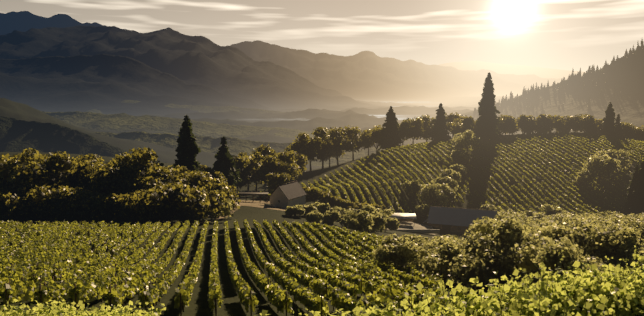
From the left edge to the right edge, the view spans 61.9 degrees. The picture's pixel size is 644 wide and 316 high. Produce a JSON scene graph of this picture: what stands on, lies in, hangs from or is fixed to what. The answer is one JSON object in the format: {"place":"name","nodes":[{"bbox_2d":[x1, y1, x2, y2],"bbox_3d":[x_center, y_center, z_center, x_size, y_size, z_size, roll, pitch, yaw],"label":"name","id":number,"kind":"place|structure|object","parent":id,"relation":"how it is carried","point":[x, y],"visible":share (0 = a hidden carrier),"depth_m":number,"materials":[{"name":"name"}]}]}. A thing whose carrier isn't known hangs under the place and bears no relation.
{"place":"outdoors","nodes":[
{"label":"outdoors","id":0,"kind":"place"},
{"bbox_2d":[0,11,105,34],"bbox_3d":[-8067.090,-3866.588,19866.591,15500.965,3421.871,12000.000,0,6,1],"label":"mountain range","id":1,"kind":"structure","parent":0,"point":[20,21],"depth_m":20558.93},
{"bbox_2d":[0,54,273,114],"bbox_3d":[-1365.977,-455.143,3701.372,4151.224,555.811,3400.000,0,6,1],"label":"mountain spur","id":2,"kind":"structure","parent":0,"point":[105,83],"depth_m":3294.17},
{"bbox_2d":[41,111,329,138],"bbox_3d":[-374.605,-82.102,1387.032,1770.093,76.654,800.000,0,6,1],"label":"foothills","id":3,"kind":"structure","parent":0,"point":[120,122],"depth_m":1329.42,"materials":[{"name":"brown plant"}]},
{"bbox_2d":[0,25,418,108],"bbox_3d":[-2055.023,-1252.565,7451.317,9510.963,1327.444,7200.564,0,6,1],"label":"mountain","id":4,"kind":"structure","parent":0,"point":[229,70],"depth_m":6360.83,"materials":[{"name":"grey stone"}]},
{"bbox_2d":[0,219,445,315],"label":"vineyard field","id":5,"kind":"structure","parent":0,"point":[42,264],"depth_m":66.47,"materials":[{"name":"green plant"}]},
{"bbox_2d":[86,100,418,115],"bbox_3d":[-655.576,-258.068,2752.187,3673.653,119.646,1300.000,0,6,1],"label":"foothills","id":6,"kind":"structure","parent":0,"point":[204,109],"depth_m":2721.15,"materials":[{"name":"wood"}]},
{"bbox_2d":[235,200,274,206],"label":"sand path","id":7,"kind":"structure","parent":0,"point":[245,202],"depth_m":210.93,"materials":[{"name":"beige sand"}]},
{"bbox_2d":[0,96,643,315],"bbox_3d":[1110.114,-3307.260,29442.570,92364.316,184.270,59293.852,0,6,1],"label":"ground","id":8,"kind":"structure","parent":0,"point":[310,119],"depth_m":294.50,"materials":[{"name":"brown soil"}]},
{"bbox_2d":[0,178,29,195],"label":"broadleaf tree","id":9,"kind":"object","parent":8,"relation":"on","point":[10,186],"visible":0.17,"depth_m":161.29,"materials":[{"name":"green plant"}]},
{"bbox_2d":[0,187,36,222],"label":"broadleaf tree","id":10,"kind":"object","parent":8,"relation":"on","point":[8,206],"visible":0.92,"depth_m":145.95,"materials":[{"name":"green plant"}]},
{"bbox_2d":[0,190,43,221],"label":"broadleaf tree","id":11,"kind":"object","parent":8,"relation":"on","point":[17,214],"visible":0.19,"depth_m":150.05,"materials":[{"name":"green plant"}]},
{"bbox_2d":[0,148,76,189],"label":"broadleaf tree","id":12,"kind":"object","parent":8,"relation":"on","point":[30,167],"visible":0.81,"depth_m":162.94,"materials":[{"name":"green plant"}]},
{"bbox_2d":[16,182,71,222],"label":"broadleaf tree","id":13,"kind":"object","parent":8,"relation":"on","point":[38,194],"visible":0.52,"depth_m":150.92,"materials":[{"name":"green plant"}]},
{"bbox_2d":[30,187,84,222],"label":"broadleaf tree","id":14,"kind":"object","parent":8,"relation":"on","point":[72,209],"visible":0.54,"depth_m":149.03,"materials":[{"name":"green plant"}]},
{"bbox_2d":[51,189,95,222],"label":"broadleaf tree","id":15,"kind":"object","parent":8,"relation":"on","point":[83,195],"visible":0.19,"depth_m":151.12,"materials":[{"name":"green plant"}]},
{"bbox_2d":[0,297,147,315],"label":"vine row","id":16,"kind":"object","parent":8,"relation":"on","point":[46,311],"visible":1,"depth_m":14.63,"materials":[{"name":"green plant"}]},
{"bbox_2d":[53,162,94,190],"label":"broadleaf tree","id":17,"kind":"object","parent":8,"relation":"on","point":[73,181],"visible":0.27,"depth_m":172.71,"materials":[{"name":"green plant"}]},
{"bbox_2d":[0,116,165,162],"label":"wooded foothill","id":18,"kind":"structure","parent":8,"relation":"on","point":[16,135],"depth_m":608.14,"materials":[{"name":"green plant"}]},
{"bbox_2d":[2,293,165,315],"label":"vine row","id":19,"kind":"object","parent":8,"relation":"on","point":[71,307],"visible":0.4,"depth_m":17.26,"materials":[{"name":"green plant"}]},
{"bbox_2d":[70,154,101,161],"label":"broadleaf tree","id":20,"kind":"object","parent":8,"relation":"on","point":[91,157],"visible":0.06,"depth_m":211.56,"materials":[{"name":"green plant"}]},
{"bbox_2d":[65,158,108,188],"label":"broadleaf tree","id":21,"kind":"object","parent":8,"relation":"on","point":[84,169],"visible":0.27,"depth_m":174.72,"materials":[{"name":"green plant"}]},
{"bbox_2d":[76,192,113,223],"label":"broadleaf tree","id":22,"kind":"object","parent":8,"relation":"on","point":[93,207],"visible":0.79,"depth_m":148.08,"materials":[{"name":"green plant"}]},
{"bbox_2d":[88,165,125,194],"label":"broadleaf tree","id":23,"kind":"object","parent":8,"relation":"on","point":[106,179],"visible":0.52,"depth_m":159.42,"materials":[{"name":"green plant"}]},
{"bbox_2d":[99,193,142,223],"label":"broadleaf tree","id":24,"kind":"object","parent":8,"relation":"on","point":[123,216],"visible":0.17,"depth_m":149.30,"materials":[{"name":"green plant"}]},
{"bbox_2d":[104,190,139,223],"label":"broadleaf tree","id":25,"kind":"object","parent":8,"relation":"on","point":[110,199],"visible":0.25,"depth_m":150.28,"materials":[{"name":"green plant"}]},
{"bbox_2d":[85,147,163,184],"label":"broadleaf tree","id":26,"kind":"object","parent":8,"relation":"on","point":[114,162],"visible":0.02,"depth_m":178.45,"materials":[{"name":"green plant"}]},
{"bbox_2d":[115,190,146,220],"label":"broadleaf tree","id":27,"kind":"object","parent":8,"relation":"on","point":[124,199],"visible":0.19,"depth_m":149.19,"materials":[{"name":"green plant"}]},
{"bbox_2d":[95,147,175,191],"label":"broadleaf tree","id":28,"kind":"object","parent":8,"relation":"on","point":[145,156],"visible":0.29,"depth_m":167.45,"materials":[{"name":"green plant"}]},
{"bbox_2d":[113,162,165,192],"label":"broadleaf tree","id":29,"kind":"object","parent":8,"relation":"on","point":[127,184],"visible":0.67,"depth_m":162.20,"materials":[{"name":"green plant"}]},
{"bbox_2d":[124,181,198,223],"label":"broadleaf tree","id":30,"kind":"object","parent":8,"relation":"on","point":[168,198],"visible":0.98,"depth_m":145.48,"materials":[{"name":"green plant"}]},
{"bbox_2d":[173,115,202,179],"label":"conifer tree","id":31,"kind":"object","parent":8,"relation":"on","point":[188,150],"visible":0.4,"depth_m":195.47,"materials":[{"name":"green plant"}]},
{"bbox_2d":[167,165,215,193],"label":"broadleaf tree","id":32,"kind":"object","parent":8,"relation":"on","point":[199,179],"visible":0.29,"depth_m":176.51,"materials":[{"name":"green plant"}]},
{"bbox_2d":[186,186,228,223],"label":"broadleaf tree","id":33,"kind":"object","parent":8,"relation":"on","point":[203,205],"visible":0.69,"depth_m":151.85,"materials":[{"name":"green plant"}]},
{"bbox_2d":[203,167,227,182],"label":"broadleaf tree","id":34,"kind":"object","parent":8,"relation":"on","point":[217,174],"visible":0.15,"depth_m":210.03,"materials":[{"name":"green plant"}]},
{"bbox_2d":[209,199,233,220],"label":"tree","id":35,"kind":"object","parent":8,"relation":"on","point":[227,212],"visible":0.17,"depth_m":159.68,"materials":[{"name":"green plant"}]},
{"bbox_2d":[204,183,240,217],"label":"broadleaf tree","id":36,"kind":"object","parent":8,"relation":"on","point":[218,187],"visible":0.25,"depth_m":173.80,"materials":[{"name":"green plant"}]},
{"bbox_2d":[209,178,238,198],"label":"broadleaf tree","id":37,"kind":"object","parent":8,"relation":"on","point":[225,184],"visible":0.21,"depth_m":191.77,"materials":[{"name":"green plant"}]},
{"bbox_2d":[212,136,241,199],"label":"conifer tree","id":38,"kind":"object","parent":8,"relation":"on","point":[224,163],"visible":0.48,"depth_m":221.89,"materials":[{"name":"green plant"}]},
{"bbox_2d":[94,131,384,166],"bbox_3d":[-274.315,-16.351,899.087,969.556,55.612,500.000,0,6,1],"label":"foothills","id":39,"kind":"structure","parent":8,"relation":"on","point":[236,146],"depth_m":886.93,"materials":[{"name":"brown plant"}]},
{"bbox_2d":[233,156,253,188],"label":"broadleaf tree","id":40,"kind":"object","parent":8,"relation":"on","point":[245,173],"visible":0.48,"depth_m":258.67,"materials":[{"name":"green plant"}]},
{"bbox_2d":[236,192,268,201],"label":"pergola timber","id":41,"kind":"object","parent":8,"relation":"on","point":[253,194],"visible":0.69,"depth_m":216.66,"materials":[{"name":"brown wood"}]},
{"bbox_2d":[245,151,263,191],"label":"broadleaf tree","id":42,"kind":"object","parent":8,"relation":"on","point":[254,159],"visible":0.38,"depth_m":269.08,"materials":[{"name":"green plant"}]},
{"bbox_2d":[249,144,275,185],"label":"broadleaf tree","id":43,"kind":"object","parent":8,"relation":"on","point":[264,150],"visible":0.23,"depth_m":302.58,"materials":[{"name":"green plant"}]},
{"bbox_2d":[253,155,286,184],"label":"broadleaf tree","id":44,"kind":"object","parent":8,"relation":"on","point":[272,164],"visible":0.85,"depth_m":260.28,"materials":[{"name":"green plant"}]},
{"bbox_2d":[265,173,290,191],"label":"broadleaf tree","id":45,"kind":"object","parent":8,"relation":"on","point":[274,180],"visible":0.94,"depth_m":239.33,"materials":[{"name":"green plant"}]},
{"bbox_2d":[268,181,306,208],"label":"barn","id":46,"kind":"structure","parent":8,"relation":"on","point":[285,195],"depth_m":206.33,"materials":[{"name":"grey paint"}]},
{"bbox_2d":[273,150,301,179],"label":"broadleaf tree","id":47,"kind":"object","parent":8,"relation":"on","point":[292,167],"visible":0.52,"depth_m":272.11,"materials":[{"name":"green plant"}]},
{"bbox_2d":[284,205,304,215],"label":"olive bush","id":48,"kind":"object","parent":8,"relation":"on","point":[294,210],"visible":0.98,"depth_m":182.75,"materials":[{"name":"green plant"}]},
{"bbox_2d":[284,134,311,171],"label":"broadleaf tree","id":49,"kind":"object","parent":8,"relation":"on","point":[294,146],"visible":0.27,"depth_m":356.33,"materials":[{"name":"green plant"}]},
{"bbox_2d":[291,151,307,181],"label":"broadleaf tree","id":50,"kind":"object","parent":8,"relation":"on","point":[302,159],"visible":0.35,"depth_m":309.11,"materials":[{"name":"green plant"}]},
{"bbox_2d":[295,133,324,170],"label":"broadleaf tree","id":51,"kind":"object","parent":8,"relation":"on","point":[308,149],"visible":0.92,"depth_m":351.96,"materials":[{"name":"green plant"}]},
{"bbox_2d":[306,210,323,222],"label":"olive bush","id":52,"kind":"object","parent":8,"relation":"on","point":[314,216],"visible":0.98,"depth_m":168.94,"materials":[{"name":"green plant"}]},
{"bbox_2d":[311,202,329,217],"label":"olive bush","id":53,"kind":"object","parent":8,"relation":"on","point":[322,208],"visible":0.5,"depth_m":193.33,"materials":[{"name":"green plant"}]},
{"bbox_2d":[311,127,333,168],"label":"broadleaf tree","id":54,"kind":"object","parent":8,"relation":"on","point":[321,132],"visible":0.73,"depth_m":366.54,"materials":[{"name":"green plant"}]},
{"bbox_2d":[322,210,340,223],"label":"olive bush","id":55,"kind":"object","parent":8,"relation":"on","point":[330,217],"visible":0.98,"depth_m":177.23,"materials":[{"name":"green plant"}]},
{"bbox_2d":[326,126,356,164],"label":"broadleaf tree","id":56,"kind":"object","parent":8,"relation":"on","point":[339,140],"visible":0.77,"depth_m":377.59,"materials":[{"name":"green plant"}]},
{"bbox_2d":[343,125,367,160],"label":"broadleaf tree","id":57,"kind":"object","parent":8,"relation":"on","point":[351,134],"visible":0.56,"depth_m":392.00,"materials":[{"name":"green plant"}]},
{"bbox_2d":[343,210,374,231],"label":"olive bush","id":58,"kind":"object","parent":8,"relation":"on","point":[359,221],"visible":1,"depth_m":137.89,"materials":[{"name":"green plant"}]},
{"bbox_2d":[360,204,386,232],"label":"olive bush","id":59,"kind":"object","parent":8,"relation":"on","point":[379,219],"visible":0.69,"depth_m":149.30,"materials":[{"name":"green plant"}]},
{"bbox_2d":[360,125,397,150],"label":"broadleaf tree","id":60,"kind":"object","parent":8,"relation":"on","point":[377,134],"visible":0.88,"depth_m":386.01,"materials":[{"name":"green plant"}]},
{"bbox_2d":[377,106,402,151],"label":"conifer tree","id":61,"kind":"object","parent":8,"relation":"on","point":[391,124],"visible":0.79,"depth_m":387.36,"materials":[{"name":"green plant"}]},
{"bbox_2d":[381,215,399,231],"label":"olive bush","id":62,"kind":"object","parent":8,"relation":"on","point":[391,224],"visible":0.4,"depth_m":179.25,"materials":[{"name":"green plant"}]},
{"bbox_2d":[146,246,643,315],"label":"vine row","id":63,"kind":"object","parent":8,"relation":"on","point":[590,293],"visible":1,"depth_m":8.68,"materials":[{"name":"green plant"}]},
{"bbox_2d":[372,233,421,269],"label":"olive bush","id":64,"kind":"object","parent":8,"relation":"on","point":[395,251],"visible":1,"depth_m":69.16,"materials":[{"name":"green plant"}]},
{"bbox_2d":[399,117,424,144],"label":"broadleaf tree","id":65,"kind":"object","parent":8,"relation":"on","point":[413,127],"visible":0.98,"depth_m":397.11,"materials":[{"name":"green plant"}]},
{"bbox_2d":[395,229,439,233],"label":"retaining wall","id":66,"kind":"structure","parent":8,"relation":"on","point":[430,231],"depth_m":213.49,"materials":[{"name":"grey paint"}]},
{"bbox_2d":[416,204,430,218],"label":"olive bush","id":67,"kind":"object","parent":8,"relation":"on","point":[422,210],"visible":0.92,"depth_m":241.84,"materials":[{"name":"green plant"}]},
{"bbox_2d":[415,115,435,141],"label":"broadleaf tree","id":68,"kind":"object","parent":8,"relation":"on","point":[427,127],"visible":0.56,"depth_m":410.06,"materials":[{"name":"green plant"}]},
{"bbox_2d":[418,183,456,205],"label":"olive bush","id":69,"kind":"object","parent":8,"relation":"on","point":[439,193],"visible":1,"depth_m":254.02,"materials":[{"name":"green plant"}]},
{"bbox_2d":[412,236,464,283],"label":"olive bush","id":70,"kind":"object","parent":8,"relation":"on","point":[445,252],"visible":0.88,"depth_m":66.16,"materials":[{"name":"green plant"}]},
{"bbox_2d":[428,103,451,142],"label":"conifer tree","id":71,"kind":"object","parent":8,"relation":"on","point":[439,132],"visible":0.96,"depth_m":394.77,"materials":[{"name":"green plant"}]},
{"bbox_2d":[431,176,458,191],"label":"olive bush","id":72,"kind":"object","parent":8,"relation":"on","point":[452,184],"visible":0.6,"depth_m":266.72,"materials":[{"name":"green plant"}]},
{"bbox_2d":[439,169,460,181],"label":"olive bush","id":73,"kind":"object","parent":8,"relation":"on","point":[453,175],"visible":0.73,"depth_m":281.75,"materials":[{"name":"green plant"}]},
{"bbox_2d":[444,112,467,138],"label":"broadleaf tree","id":74,"kind":"object","parent":8,"relation":"on","point":[450,118],"visible":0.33,"depth_m":403.63,"materials":[{"name":"green plant"}]},
{"bbox_2d":[449,164,466,174],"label":"olive bush","id":75,"kind":"object","parent":8,"relation":"on","point":[460,169],"visible":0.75,"depth_m":297.01,"materials":[{"name":"green plant"}]},
{"bbox_2d":[423,206,496,233],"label":"barn","id":76,"kind":"structure","parent":8,"relation":"on","point":[457,220],"depth_m":231.57,"materials":[{"name":"metal"}]},
{"bbox_2d":[450,150,470,163],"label":"olive bush","id":77,"kind":"object","parent":8,"relation":"on","point":[462,156],"visible":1,"depth_m":315.15,"materials":[{"name":"green plant"}]},
{"bbox_2d":[451,116,479,138],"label":"broadleaf tree","id":78,"kind":"object","parent":8,"relation":"on","point":[467,123],"visible":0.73,"depth_m":377.69,"materials":[{"name":"green plant"}]},
{"bbox_2d":[451,129,482,149],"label":"olive bush","id":79,"kind":"object","parent":8,"relation":"on","point":[465,140],"visible":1,"depth_m":335.56,"materials":[{"name":"green plant"}]},
{"bbox_2d":[448,242,520,292],"bbox_3d":[17.976,12.639,60.170,9.032,5.431,7.732,-3,7,-24],"label":"olive bush","id":80,"kind":"object","parent":8,"relation":"on","point":[482,268],"visible":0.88,"depth_m":58.33,"materials":[{"name":"green plant"}]},
{"bbox_2d":[474,72,505,140],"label":"conifer tree","id":81,"kind":"object","parent":8,"relation":"on","point":[487,121],"visible":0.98,"depth_m":370.67,"materials":[{"name":"green plant"}]},
{"bbox_2d":[454,216,546,284],"bbox_3d":[21.122,11.447,63.436,9.652,8.860,11.163,5,8,37],"label":"olive bush","id":82,"kind":"object","parent":8,"relation":"on","point":[507,234],"visible":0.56,"depth_m":62.55,"materials":[{"name":"green plant"}]},
{"bbox_2d":[497,114,517,135],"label":"broadleaf tree","id":83,"kind":"object","parent":8,"relation":"on","point":[507,121],"visible":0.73,"depth_m":390.22,"materials":[{"name":"green plant"}]},
{"bbox_2d":[521,122,538,132],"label":"bush","id":84,"kind":"object","parent":8,"relation":"on","point":[530,127],"visible":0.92,"depth_m":396.50,"materials":[{"name":"green plant"}]},
{"bbox_2d":[529,114,554,132],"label":"broadleaf tree","id":85,"kind":"object","parent":8,"relation":"on","point":[544,121],"visible":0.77,"depth_m":396.86,"materials":[{"name":"green plant"}]},
{"bbox_2d":[507,237,590,282],"bbox_3d":[24.162,11.350,55.510,8.847,6.809,9.439,0,6,1],"label":"olive bush","id":86,"kind":"object","parent":8,"relation":"on","point":[527,258],"visible":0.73,"depth_m":54.19,"materials":[{"name":"green plant"}]},
{"bbox_2d":[540,204,570,215],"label":"olive bush","id":87,"kind":"object","parent":8,"relation":"on","point":[548,209],"visible":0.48,"depth_m":235.91,"materials":[{"name":"green plant"}]},
{"bbox_2d":[549,115,566,131],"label":"broadleaf tree","id":88,"kind":"object","parent":8,"relation":"on","point":[559,122],"visible":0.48,"depth_m":396.28,"materials":[{"name":"green plant"}]},
{"bbox_2d":[529,256,615,284],"bbox_3d":[25.554,12.228,54.394,8.608,5.408,6.258,3,7,22],"label":"olive bush","id":89,"kind":"object","parent":8,"relation":"on","point":[585,259],"visible":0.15,"depth_m":53.36,"materials":[{"name":"green plant"}]},
{"bbox_2d":[563,114,584,131],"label":"broadleaf tree","id":90,"kind":"object","parent":8,"relation":"on","point":[576,124],"visible":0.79,"depth_m":400.03,"materials":[{"name":"green plant"}]},
{"bbox_2d":[535,215,628,262],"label":"olive bush","id":91,"kind":"object","parent":8,"relation":"on","point":[581,234],"visible":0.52,"depth_m":71.57,"materials":[{"name":"green plant"}]},
{"bbox_2d":[575,170,596,184],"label":"olive bush","id":92,"kind":"object","parent":8,"relation":"on","point":[586,177],"visible":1,"depth_m":293.85,"materials":[{"name":"green plant"}]},
{"bbox_2d":[579,114,599,131],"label":"broadleaf tree","id":93,"kind":"object","parent":8,"relation":"on","point":[585,118],"visible":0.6,"depth_m":396.02,"materials":[{"name":"green plant"}]},
{"bbox_2d":[583,116,597,133],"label":"conifer tree","id":94,"kind":"object","parent":8,"relation":"on","point":[590,129],"visible":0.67,"depth_m":393.41,"materials":[{"name":"green plant"}]},
{"bbox_2d":[582,154,621,183],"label":"tree","id":95,"kind":"object","parent":8,"relation":"on","point":[605,167],"visible":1,"depth_m":295.65,"materials":[{"name":"green plant"}]},
{"bbox_2d":[592,149,630,168],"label":"tree","id":96,"kind":"object","parent":8,"relation":"on","point":[621,155],"visible":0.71,"depth_m":312.85,"materials":[{"name":"green plant"}]},
{"bbox_2d":[592,223,643,277],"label":"olive bush","id":97,"kind":"object","parent":8,"relation":"on","point":[630,235],"visible":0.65,"depth_m":69.52,"materials":[{"name":"green plant"}]},
{"bbox_2d":[615,114,624,137],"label":"conifer tree","id":98,"kind":"object","parent":8,"relation":"on","point":[618,124],"visible":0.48,"depth_m":393.04,"materials":[{"name":"green plant"}]},
{"bbox_2d":[605,215,643,248],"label":"olive bush","id":99,"kind":"object","parent":8,"relation":"on","point":[629,223],"visible":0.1,"depth_m":96.70,"materials":[{"name":"green plant"}]},
{"bbox_2d":[623,164,638,208],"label":"conifer tree","id":100,"kind":"object","parent":8,"relation":"on","point":[631,199],"visible":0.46,"depth_m":260.77,"materials":[{"name":"green plant"}]},
{"bbox_2d":[623,158,643,213],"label":"conifer tree","id":101,"kind":"object","parent":8,"relation":"on","point":[637,207],"visible":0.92,"depth_m":254.65,"materials":[{"name":"green plant"}]},
{"bbox_2d":[624,125,643,140],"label":"broadleaf tree","id":102,"kind":"object","parent":8,"relation":"on","point":[637,133],"visible":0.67,"depth_m":396.69,"materials":[{"name":"green plant"}]},
{"bbox_2d":[0,0,643,71],"label":"sky","id":103,"kind":"structure","parent":0,"point":[569,35],"materials":[{"name":"beige"}]},
{"bbox_2d":[230,40,567,100],"bbox_3d":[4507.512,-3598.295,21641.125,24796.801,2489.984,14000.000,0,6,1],"label":"mountain range","id":104,"kind":"structure","parent":0,"point":[366,76],"depth_m":20349.19,"materials":[{"name":"beige stone"}]},
{"bbox_2d":[387,221,434,234],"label":"driveway","id":105,"kind":"structure","parent":0,"point":[410,225],"depth_m":225.90,"materials":[{"name":"beige gravel"}]},
{"bbox_2d":[390,213,416,224],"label":"carport","id":106,"kind":"object","parent":105,"relation":"on","point":[405,217],"visible":0.65,"depth_m":228.80,"materials":[{"name":"metal"}]},
{"bbox_2d":[259,131,643,215],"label":"vineyard hill","id":107,"kind":"structure","parent":0,"point":[604,143],"depth_m":308.26,"materials":[{"name":"green plant"}]},
{"bbox_2d":[402,180,423,196],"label":"tree","id":108,"kind":"object","parent":107,"relation":"on","point":[412,187],"visible":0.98,"depth_m":261.50,"materials":[{"name":"green plant"}]},
{"bbox_2d":[599,102,620,137],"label":"conifer tree","id":109,"kind":"object","parent":107,"relation":"on","point":[609,128],"visible":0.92,"depth_m":388.34,"materials":[{"name":"green plant"}]},
{"bbox_2d":[439,61,585,78],"bbox_3d":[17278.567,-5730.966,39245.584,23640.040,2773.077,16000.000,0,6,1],"label":"distant mountain","id":110,"kind":"structure","parent":0,"point":[541,72],"depth_m":38416.38,"materials":[{"name":"beige"}]},
{"bbox_2d":[459,45,643,133],"bbox_3d":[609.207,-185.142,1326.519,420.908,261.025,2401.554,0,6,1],"label":"hillside","id":111,"kind":"structure","parent":0,"point":[627,102],"depth_m":1202.75,"materials":[{"name":"green plant"}]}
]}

